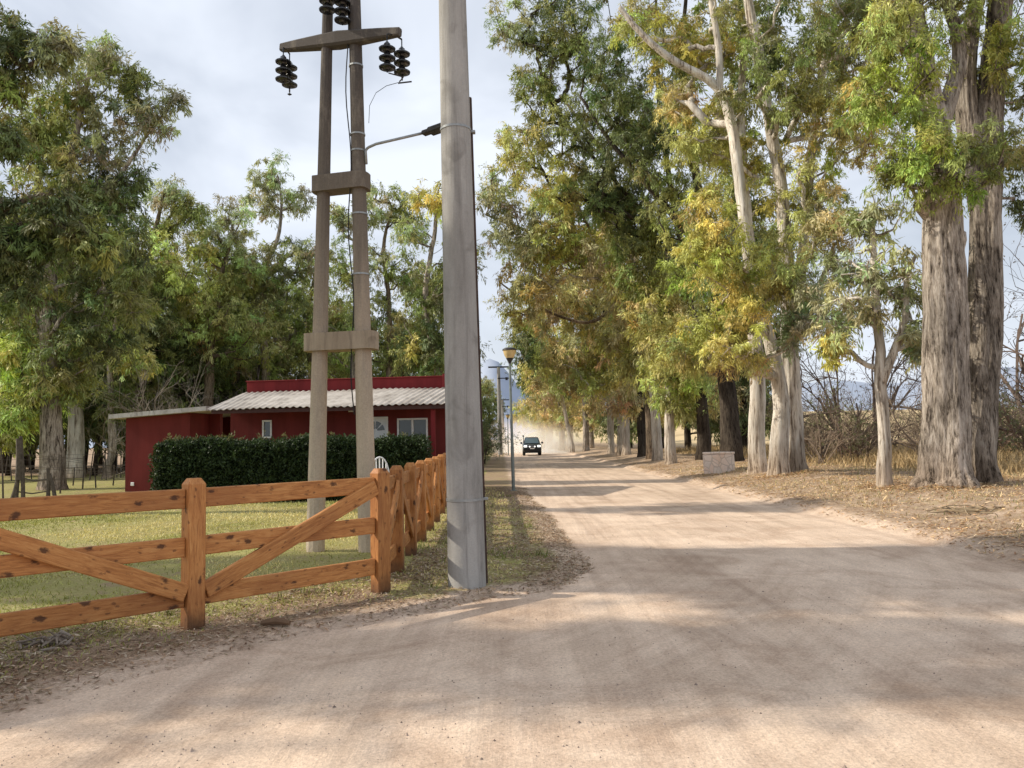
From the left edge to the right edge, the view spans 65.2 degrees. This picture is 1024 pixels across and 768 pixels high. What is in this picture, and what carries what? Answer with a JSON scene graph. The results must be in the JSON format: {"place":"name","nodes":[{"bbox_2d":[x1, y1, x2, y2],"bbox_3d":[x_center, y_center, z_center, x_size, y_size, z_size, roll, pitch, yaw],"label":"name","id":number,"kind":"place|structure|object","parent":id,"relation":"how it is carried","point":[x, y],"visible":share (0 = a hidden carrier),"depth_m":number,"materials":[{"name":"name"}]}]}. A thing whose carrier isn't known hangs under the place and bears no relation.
{"place":"outdoors","nodes":[
{"label":"outdoors","id":0,"kind":"place"},
{"bbox_2d":[0,487,545,678],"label":"lawn grass","id":1,"kind":"structure","parent":0,"point":[208,515],"depth_m":13.81,"materials":[{"name":"green plant"}]},
{"bbox_2d":[0,442,1023,767],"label":"dirt road","id":2,"kind":"structure","parent":0,"point":[410,666],"depth_m":5.47,"materials":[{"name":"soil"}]},
{"bbox_2d":[520,435,542,455],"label":"pickup truck","id":3,"kind":"object","parent":2,"relation":"on","point":[531,444],"visible":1,"depth_m":76.05,"materials":[{"name":"paint"}]},
{"bbox_2d":[0,408,1023,713],"bbox_3d":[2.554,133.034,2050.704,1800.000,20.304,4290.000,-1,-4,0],"label":"ground","id":4,"kind":"structure","parent":0,"point":[496,472],"depth_m":10.80,"materials":[{"name":"soil"}]},
{"bbox_2d":[0,302,37,472],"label":"woodland tree","id":5,"kind":"object","parent":4,"relation":"on","point":[4,458],"depth_m":51.66,"materials":[{"name":"green plant"}]},
{"bbox_2d":[0,289,38,475],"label":"woodland tree","id":6,"kind":"object","parent":4,"relation":"on","point":[28,446],"visible":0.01,"depth_m":46.44,"materials":[{"name":"green plant"}]},
{"bbox_2d":[10,436,56,497],"bbox_3d":[-14.280,2.527,23.897,1.426,1.967,0.209,-1,-4,0],"label":"tree guard","id":7,"kind":"object","parent":4,"relation":"on","point":[20,471],"visible":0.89,"depth_m":23.83,"materials":[{"name":"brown wood"}]},
{"bbox_2d":[16,629,82,651],"bbox_3d":[-3.611,2.004,6.255,0.483,0.138,0.409,-4,-5,36],"label":"branch pile","id":8,"kind":"object","parent":4,"relation":"on","point":[58,637],"visible":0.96,"depth_m":6.24,"materials":[{"name":"wood"}]},
{"bbox_2d":[0,448,124,497],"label":"stake fence","id":9,"kind":"object","parent":4,"relation":"on","point":[61,478],"visible":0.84,"depth_m":28.80,"materials":[{"name":"brown wood"}]},
{"bbox_2d":[1,324,125,473],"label":"woodland tree","id":10,"kind":"object","parent":4,"relation":"on","point":[86,456],"visible":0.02,"depth_m":47.23,"materials":[{"name":"green plant"}]},
{"bbox_2d":[9,451,125,479],"bbox_3d":[-21.766,4.061,39.343,5.238,1.475,3.061,-1,-4,0],"label":"stake fence","id":11,"kind":"object","parent":4,"relation":"on","point":[104,460],"visible":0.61,"depth_m":38.34,"materials":[{"name":"brown wood"}]},
{"bbox_2d":[0,1,139,331],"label":"eucalyptus tree","id":12,"kind":"object","parent":4,"relation":"on","point":[24,243],"visible":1,"depth_m":19.25,"materials":[{"name":"green plant"}]},
{"bbox_2d":[1,246,146,475],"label":"woodland tree","id":13,"kind":"object","parent":4,"relation":"on","point":[95,425],"visible":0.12,"depth_m":43.40,"materials":[{"name":"green plant"}]},
{"bbox_2d":[19,190,154,477],"bbox_3d":[-22.372,-3.044,41.899,7.466,16.029,4.831,-1,-4,0],"label":"eucalyptus tree","id":14,"kind":"object","parent":4,"relation":"on","point":[75,441],"visible":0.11,"depth_m":41.25,"materials":[{"name":"green plant"}]},
{"bbox_2d":[0,29,193,489],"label":"eucalyptus tree","id":15,"kind":"object","parent":4,"relation":"on","point":[47,383],"visible":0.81,"depth_m":30.47,"materials":[{"name":"green plant"}]},
{"bbox_2d":[86,283,165,478],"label":"eucalyptus tree","id":16,"kind":"object","parent":4,"relation":"on","point":[136,359],"visible":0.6,"depth_m":39.80,"materials":[{"name":"green plant"}]},
{"bbox_2d":[83,344,195,470],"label":"woodland tree","id":17,"kind":"object","parent":4,"relation":"on","point":[114,462],"visible":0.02,"depth_m":51.85,"materials":[{"name":"green plant"}]},
{"bbox_2d":[79,365,211,463],"bbox_3d":[-16.490,2.142,37.812,7.161,6.537,7.625,0,-4,-17],"label":"bare bush","id":18,"kind":"object","parent":4,"relation":"on","point":[138,410],"visible":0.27,"depth_m":36.22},
{"bbox_2d":[111,172,213,411],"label":"eucalyptus tree","id":19,"kind":"object","parent":4,"relation":"on","point":[183,210],"visible":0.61,"depth_m":46.28,"materials":[{"name":"green plant"}]},
{"bbox_2d":[84,355,242,481],"bbox_3d":[-14.169,1.902,34.985,7.161,6.537,7.625,-5,-5,44],"label":"bare bush","id":20,"kind":"object","parent":4,"relation":"on","point":[192,400],"visible":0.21,"depth_m":34.40,"materials":[{"name":"plant"}]},
{"bbox_2d":[89,259,246,458],"bbox_3d":[-21.018,-1.149,47.693,6.749,12.990,9.276,-4,-5,36],"label":"woodland tree","id":21,"kind":"object","parent":4,"relation":"on","point":[152,391],"visible":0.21,"depth_m":47.11,"materials":[{"name":"green plant"}]},
{"bbox_2d":[108,406,229,491],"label":"outbuilding","id":22,"kind":"structure","parent":4,"relation":"on","point":[146,431],"depth_m":27.45,"materials":[{"name":"red paint"}]},
{"bbox_2d":[120,248,219,411],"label":"woodland tree","id":23,"kind":"object","parent":4,"relation":"on","point":[186,350],"visible":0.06,"depth_m":47.47,"materials":[{"name":"green plant"}]},
{"bbox_2d":[0,468,390,636],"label":"timber fence","id":24,"kind":"object","parent":4,"relation":"on","point":[192,593],"visible":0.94,"depth_m":6.79,"materials":[{"name":"brown wood"}]},
{"bbox_2d":[163,193,285,406],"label":"eucalyptus tree","id":25,"kind":"object","parent":4,"relation":"on","point":[223,292],"visible":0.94,"depth_m":48.02,"materials":[{"name":"green plant"}]},
{"bbox_2d":[185,270,280,401],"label":"woodland tree","id":26,"kind":"object","parent":4,"relation":"on","point":[253,372],"visible":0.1,"depth_m":52.25,"materials":[{"name":"green plant"}]},
{"bbox_2d":[165,237,308,405],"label":"woodland tree","id":27,"kind":"object","parent":4,"relation":"on","point":[237,383],"visible":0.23,"depth_m":51.87,"materials":[{"name":"green plant"}]},
{"bbox_2d":[260,616,290,624],"bbox_3d":[-2.021,2.027,6.850,0.259,0.070,0.084,-1,-4,0],"label":"bark piece","id":28,"kind":"object","parent":4,"relation":"on","point":[276,620],"visible":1,"depth_m":6.82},
{"bbox_2d":[250,285,307,379],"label":"woodland tree","id":29,"kind":"object","parent":4,"relation":"on","point":[305,362],"visible":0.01,"depth_m":64.15,"materials":[{"name":"green plant"}]},
{"bbox_2d":[250,313,308,379],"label":"woodland tree","id":30,"kind":"object","parent":4,"relation":"on","point":[288,330],"visible":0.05,"depth_m":59.17,"materials":[{"name":"green plant"}]},
{"bbox_2d":[228,149,342,380],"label":"eucalyptus tree","id":31,"kind":"object","parent":4,"relation":"on","point":[272,183],"visible":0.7,"depth_m":52.35,"materials":[{"name":"green plant"}]},
{"bbox_2d":[147,430,433,501],"bbox_3d":[-5.915,2.277,21.664,7.703,2.138,1.500,-1,-4,0],"label":"hedge","id":32,"kind":"object","parent":4,"relation":"on","point":[214,461],"visible":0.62,"depth_m":21.27,"materials":[{"name":"green plant"}]},
{"bbox_2d":[0,487,598,710],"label":"leaf litter","id":33,"kind":"object","parent":4,"relation":"on","point":[432,551],"visible":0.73,"depth_m":7.98,"materials":[{"name":"plant"}]},
{"bbox_2d":[268,259,352,379],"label":"eucalyptus tree","id":34,"kind":"object","parent":4,"relation":"on","point":[301,373],"visible":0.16,"depth_m":56.12,"materials":[{"name":"green plant"}]},
{"bbox_2d":[77,493,547,627],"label":"verge weeds","id":35,"kind":"object","parent":4,"relation":"on","point":[420,546],"visible":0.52,"depth_m":10.38,"materials":[{"name":"green plant"}]},
{"bbox_2d":[207,374,445,457],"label":"house","id":36,"kind":"structure","parent":4,"relation":"on","point":[410,405],"depth_m":24.26,"materials":[{"name":"red paint"}]},
{"bbox_2d":[262,420,271,437],"bbox_3d":[-7.452,1.376,24.374,0.302,0.550,0.085,-2,-4,6],"label":"window","id":37,"kind":"structure","parent":36,"relation":"in","point":[266,424],"depth_m":24.36,"materials":[{"name":"glass"}]},
{"bbox_2d":[374,417,387,438],"bbox_3d":[-4.097,2.113,23.995,0.822,2.248,0.130,-2,-4,6],"label":"door","id":38,"kind":"structure","parent":36,"relation":"in","point":[380,423],"depth_m":24.03,"materials":[{"name":"white paint"}]},
{"bbox_2d":[397,418,427,448],"bbox_3d":[-2.962,1.546,23.884,0.931,1.050,0.085,-2,-4,6],"label":"window","id":39,"kind":"structure","parent":36,"relation":"in","point":[410,425],"depth_m":23.89,"materials":[{"name":"glass"}]},
{"bbox_2d":[287,202,395,378],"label":"eucalyptus tree","id":40,"kind":"object","parent":4,"relation":"on","point":[339,216],"visible":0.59,"depth_m":50.19,"materials":[{"name":"green plant"}]},
{"bbox_2d":[275,0,411,552],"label":"twin pole","id":41,"kind":"object","parent":4,"relation":"on","point":[361,340],"visible":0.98,"depth_m":11.71,"materials":[{"name":"concrete"}]},
{"bbox_2d":[364,123,440,164],"bbox_3d":[-1.494,-3.481,11.621,1.412,0.429,0.202,-3,-4,22],"label":"street lamp","id":42,"kind":"object","parent":41,"relation":"attached to","point":[433,130],"visible":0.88,"depth_m":11.59,"materials":[{"name":"metal"}]},
{"bbox_2d":[311,302,401,378],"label":"woodland tree","id":43,"kind":"object","parent":4,"relation":"on","point":[380,374],"visible":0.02,"depth_m":62.54,"materials":[{"name":"green plant"}]},
{"bbox_2d":[342,180,431,376],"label":"eucalyptus tree","id":44,"kind":"object","parent":4,"relation":"on","point":[383,259],"visible":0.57,"depth_m":50.41,"materials":[{"name":"green plant"}]},
{"bbox_2d":[372,318,425,376],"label":"woodland tree","id":45,"kind":"object","parent":4,"relation":"on","point":[378,363],"visible":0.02,"depth_m":62.67,"materials":[{"name":"green plant"}]},
{"bbox_2d":[390,453,446,573],"bbox_3d":[-1.472,2.183,15.630,0.152,1.582,14.612,-1,-4,-1],"label":"timber fence","id":46,"kind":"object","parent":4,"relation":"on","point":[418,495],"visible":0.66,"depth_m":10.95,"materials":[{"name":"brown wood"}]},
{"bbox_2d":[378,259,483,375],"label":"woodland tree","id":47,"kind":"object","parent":4,"relation":"on","point":[408,298],"visible":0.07,"depth_m":58.57,"materials":[{"name":"green plant"}]},
{"bbox_2d":[383,178,494,375],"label":"eucalyptus tree","id":48,"kind":"object","parent":4,"relation":"on","point":[427,351],"visible":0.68,"depth_m":44.07,"materials":[{"name":"green plant"}]},
{"bbox_2d":[439,0,487,588],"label":"utility pole","id":49,"kind":"object","parent":4,"relation":"on","point":[466,498],"visible":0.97,"depth_m":8.66,"materials":[{"name":"concrete"}]},
{"bbox_2d":[482,394,493,417],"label":"woodland tree","id":50,"kind":"object","parent":4,"relation":"on","point":[485,400],"visible":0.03,"depth_m":135.11,"materials":[{"name":"green plant"}]},
{"bbox_2d":[481,379,497,434],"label":"woodland tree","id":51,"kind":"object","parent":4,"relation":"on","point":[492,393],"visible":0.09,"depth_m":153.95,"materials":[{"name":"green plant"}]},
{"bbox_2d":[481,375,508,440],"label":"woodland tree","id":52,"kind":"object","parent":4,"relation":"on","point":[491,408],"visible":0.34,"depth_m":139.05,"materials":[{"name":"green plant"}]},
{"bbox_2d":[483,418,507,459],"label":"dark bush","id":53,"kind":"object","parent":4,"relation":"on","point":[493,449],"visible":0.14,"depth_m":60.28,"materials":[{"name":"green plant"}]},
{"bbox_2d":[488,366,508,454],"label":"utility pole","id":54,"kind":"object","parent":4,"relation":"on","point":[499,396],"visible":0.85,"depth_m":81.96,"materials":[{"name":"concrete"}]},
{"bbox_2d":[483,419,521,463],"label":"dark bush","id":55,"kind":"object","parent":4,"relation":"on","point":[490,446],"visible":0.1,"depth_m":51.56,"materials":[{"name":"green plant"}]},
{"bbox_2d":[496,399,508,447],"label":"utility pole","id":56,"kind":"object","parent":4,"relation":"on","point":[502,409],"visible":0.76,"depth_m":124.79,"materials":[{"name":"concrete"}]},
{"bbox_2d":[502,347,517,490],"bbox_3d":[-0.036,1.112,24.372,0.450,4.482,0.450,-1,-4,0],"label":"post lamp","id":57,"kind":"object","parent":4,"relation":"on","point":[509,353],"visible":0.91,"depth_m":24.35,"materials":[{"name":"metal"}]},
{"bbox_2d":[508,397,557,449],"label":"eucalyptus tree","id":58,"kind":"object","parent":4,"relation":"on","point":[522,414],"visible":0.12,"depth_m":112.72,"materials":[{"name":"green plant"}]},
{"bbox_2d":[519,391,555,447],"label":"eucalyptus tree","id":59,"kind":"object","parent":4,"relation":"on","point":[543,440],"visible":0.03,"depth_m":133.38,"materials":[{"name":"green plant"}]},
{"bbox_2d":[501,328,574,451],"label":"eucalyptus tree","id":60,"kind":"object","parent":4,"relation":"on","point":[528,373],"visible":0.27,"depth_m":83.77,"materials":[{"name":"green plant"}]},
{"bbox_2d":[495,265,614,453],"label":"eucalyptus tree","id":61,"kind":"object","parent":4,"relation":"on","point":[568,389],"visible":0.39,"depth_m":64.59,"materials":[{"name":"green plant"}]},
{"bbox_2d":[505,329,606,450],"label":"eucalyptus tree","id":62,"kind":"object","parent":4,"relation":"on","point":[560,421],"visible":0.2,"depth_m":96.87,"materials":[{"name":"green plant"}]},
{"bbox_2d":[475,95,651,458],"bbox_3d":[2.929,-6.288,46.453,10.633,21.606,4.664,-1,-4,0],"label":"eucalyptus tree","id":63,"kind":"object","parent":4,"relation":"on","point":[515,320],"visible":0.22,"depth_m":46.53,"materials":[{"name":"green plant"}]},
{"bbox_2d":[523,217,606,451],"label":"eucalyptus tree","id":64,"kind":"object","parent":4,"relation":"on","point":[586,410],"visible":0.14,"depth_m":81.63,"materials":[{"name":"green plant"}]},
{"bbox_2d":[475,161,662,461],"bbox_3d":[3.324,-4.009,43.779,11.333,16.763,5.407,-1,-4,0],"label":"eucalyptus tree","id":65,"kind":"object","parent":4,"relation":"on","point":[533,247],"visible":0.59,"depth_m":43.55,"materials":[{"name":"green plant"}]},
{"bbox_2d":[550,344,600,448],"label":"eucalyptus tree","id":66,"kind":"object","parent":4,"relation":"on","point":[575,429],"visible":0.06,"depth_m":103.67,"materials":[{"name":"green plant"}]},
{"bbox_2d":[530,191,621,454],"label":"eucalyptus tree","id":67,"kind":"object","parent":4,"relation":"on","point":[544,370],"visible":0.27,"depth_m":58.36,"materials":[{"name":"green plant"}]},
{"bbox_2d":[536,220,643,455],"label":"eucalyptus tree","id":68,"kind":"object","parent":4,"relation":"on","point":[584,380],"visible":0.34,"depth_m":56.84,"materials":[{"name":"green plant"}]},
{"bbox_2d":[563,349,616,447],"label":"eucalyptus tree","id":69,"kind":"object","parent":4,"relation":"on","point":[592,425],"visible":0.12,"depth_m":91.34,"materials":[{"name":"green plant"}]},
{"bbox_2d":[525,263,664,456],"bbox_3d":[5.143,-3.815,51.016,8.975,17.156,5.481,-1,-4,0],"label":"eucalyptus tree","id":70,"kind":"object","parent":4,"relation":"on","point":[580,307],"visible":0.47,"depth_m":50.37,"materials":[{"name":"green plant"}]},
{"bbox_2d":[481,0,718,459],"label":"eucalyptus tree","id":71,"kind":"object","parent":4,"relation":"on","point":[576,43],"visible":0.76,"depth_m":38.16,"materials":[{"name":"green plant"}]},
{"bbox_2d":[591,291,634,447],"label":"understorey tree","id":72,"kind":"object","parent":4,"relation":"on","point":[602,423],"visible":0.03,"depth_m":88.00,"materials":[{"name":"green plant"}]},
{"bbox_2d":[572,77,710,464],"bbox_3d":[6.629,-5.900,39.439,6.290,19.885,5.510,-3,-5,30],"label":"eucalyptus tree","id":73,"kind":"object","parent":4,"relation":"on","point":[672,403],"visible":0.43,"depth_m":38.81,"materials":[{"name":"green plant"}]},
{"bbox_2d":[614,277,683,447],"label":"understorey tree","id":74,"kind":"object","parent":4,"relation":"on","point":[632,431],"visible":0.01,"depth_m":79.48,"materials":[{"name":"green plant"}]},
{"bbox_2d":[630,294,683,441],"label":"understorey tree","id":75,"kind":"object","parent":4,"relation":"on","point":[634,423],"depth_m":73.81,"materials":[{"name":"green plant"}]},
{"bbox_2d":[571,0,744,461],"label":"eucalyptus tree","id":76,"kind":"object","parent":4,"relation":"on","point":[730,437],"visible":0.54,"depth_m":34.72,"materials":[{"name":"green plant"}]},
{"bbox_2d":[641,230,739,447],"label":"understorey tree","id":77,"kind":"object","parent":4,"relation":"on","point":[687,434],"visible":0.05,"depth_m":61.67,"materials":[{"name":"green plant"}]},
{"bbox_2d":[702,452,734,473],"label":"stone block","id":78,"kind":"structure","parent":4,"relation":"on","point":[717,462],"depth_m":28.75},
{"bbox_2d":[696,222,779,445],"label":"understorey tree","id":79,"kind":"object","parent":4,"relation":"on","point":[714,426],"visible":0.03,"depth_m":56.52,"materials":[{"name":"green plant"}]},
{"bbox_2d":[659,0,818,473],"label":"eucalyptus tree","id":80,"kind":"object","parent":4,"relation":"on","point":[757,460],"visible":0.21,"depth_m":27.99,"materials":[{"name":"green plant"}]},
{"bbox_2d":[687,198,797,449],"bbox_3d":[14.546,-3.949,50.458,8.309,16.765,7.211,-4,-5,39],"label":"understorey tree","id":81,"kind":"object","parent":4,"relation":"on","point":[742,389],"visible":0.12,"depth_m":49.51,"materials":[{"name":"green plant"}]},
{"bbox_2d":[608,0,912,476],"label":"eucalyptus tree","id":82,"kind":"object","parent":4,"relation":"on","point":[723,336],"visible":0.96,"depth_m":24.48,"materials":[{"name":"green plant"}]},
{"bbox_2d":[765,378,858,460],"bbox_3d":[12.490,1.510,32.952,3.093,3.513,4.689,-5,-6,44],"label":"bare bush","id":83,"kind":"object","parent":4,"relation":"on","point":[806,442],"visible":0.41,"depth_m":32.70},
{"bbox_2d":[618,456,1023,562],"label":"bank litter","id":84,"kind":"object","parent":4,"relation":"on","point":[905,485],"visible":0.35,"depth_m":17.05,"materials":[{"name":"brown plant"}]},
{"bbox_2d":[740,331,913,456],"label":"bare tree","id":85,"kind":"object","parent":4,"relation":"on","point":[833,390],"visible":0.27,"depth_m":35.76,"materials":[{"name":"brown plant"}]},
{"bbox_2d":[802,389,876,463],"bbox_3d":[11.934,1.637,30.747,2.632,2.990,3.991,3,-6,-44],"label":"bare bush","id":86,"kind":"object","parent":4,"relation":"on","point":[820,454],"visible":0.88,"depth_m":30.61,"materials":[{"name":"plant"}]},
{"bbox_2d":[663,440,1023,475],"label":"dry grass","id":87,"kind":"structure","parent":4,"relation":"on","point":[900,457],"depth_m":29.40,"materials":[{"name":"beige plant"}]},
{"bbox_2d":[768,295,921,453],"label":"bare tree","id":88,"kind":"object","parent":4,"relation":"on","point":[891,375],"visible":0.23,"depth_m":40.04,"materials":[{"name":"brown plant"}]},
{"bbox_2d":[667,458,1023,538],"bbox_3d":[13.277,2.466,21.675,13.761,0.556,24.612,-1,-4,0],"label":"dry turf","id":89,"kind":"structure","parent":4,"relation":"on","point":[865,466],"depth_m":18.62,"materials":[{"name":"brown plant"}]},
{"bbox_2d":[802,379,904,460],"bbox_3d":[12.969,1.503,32.016,3.704,3.355,4.554,1,-4,-24],"label":"leafy shrub","id":90,"kind":"object","parent":4,"relation":"on","point":[844,434],"visible":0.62,"depth_m":31.33,"materials":[{"name":"brown plant"}]},
{"bbox_2d":[801,187,922,487],"bbox_3d":[8.311,-1.042,18.451,3.358,7.023,2.211,-1,-4,0],"label":"eucalyptus tree","id":91,"kind":"object","parent":4,"relation":"on","point":[834,343],"visible":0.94,"depth_m":18.34,"materials":[{"name":"green plant"}]},
{"bbox_2d":[804,385,919,461],"bbox_3d":[13.746,1.563,31.672,4.245,3.180,2.800,-1,-4,5],"label":"bare bush","id":92,"kind":"object","parent":4,"relation":"on","point":[869,440],"visible":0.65,"depth_m":31.44,"materials":[{"name":"plant"}]},
{"bbox_2d":[820,388,905,452],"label":"bare bush","id":93,"kind":"object","parent":4,"relation":"on","point":[862,416],"visible":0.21,"depth_m":39.63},
{"bbox_2d":[867,389,920,449],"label":"bare bush","id":94,"kind":"object","parent":4,"relation":"on","point":[900,423],"visible":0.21,"depth_m":42.80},
{"bbox_2d":[870,385,920,456],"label":"bare bush","id":95,"kind":"object","parent":4,"relation":"on","point":[912,430],"visible":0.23,"depth_m":30.68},
{"bbox_2d":[822,0,1023,489],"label":"eucalyptus tree","id":96,"kind":"object","parent":4,"relation":"on","point":[962,335],"visible":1,"depth_m":17.02,"materials":[{"name":"grey plant"}]},
{"bbox_2d":[866,367,998,451],"bbox_3d":[14.562,0.946,28.253,3.482,3.955,5.279,-1,-4,1],"label":"bare bush","id":97,"kind":"object","parent":4,"relation":"on","point":[905,433],"visible":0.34,"depth_m":28.55,"materials":[{"name":"plant"}]},
{"bbox_2d":[850,295,1023,463],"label":"bare tree","id":98,"kind":"object","parent":4,"relation":"on","point":[1019,359],"visible":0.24,"depth_m":29.88,"materials":[{"name":"brown plant"}]},
{"bbox_2d":[927,501,1005,513],"bbox_3d":[7.972,2.129,13.409,1.512,0.249,1.613,3,-5,-44],"label":"branch pile","id":99,"kind":"object","parent":4,"relation":"on","point":[970,510],"visible":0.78,"depth_m":13.34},
{"bbox_2d":[997,384,1023,452],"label":"leafy shrub","id":100,"kind":"object","parent":4,"relation":"on","point":[999,448],"visible":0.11,"depth_m":31.88,"materials":[{"name":"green plant"}]},
{"bbox_2d":[998,362,1023,456],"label":"leafy shrub","id":101,"kind":"object","parent":4,"relation":"on","point":[1007,417],"visible":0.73,"depth_m":26.95,"materials":[{"name":"green plant"}]},
{"bbox_2d":[999,374,1023,442],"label":"bare bush","id":102,"kind":"object","parent":4,"relation":"on","point":[1013,411],"visible":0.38,"depth_m":28.58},
{"bbox_2d":[1000,214,1023,404],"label":"bare tree","id":103,"kind":"object","parent":4,"relation":"on","point":[1022,333],"visible":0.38,"depth_m":33.85,"materials":[{"name":"brown plant"}]},
{"bbox_2d":[0,0,1023,387],"label":"sky","id":104,"kind":"structure","parent":0,"point":[223,53],"materials":[{"name":"white"}]},
{"bbox_2d":[64,359,1023,447],"bbox_3d":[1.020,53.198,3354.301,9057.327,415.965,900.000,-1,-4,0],"label":"hills","id":105,"kind":"structure","parent":0,"point":[490,373],"depth_m":3640.94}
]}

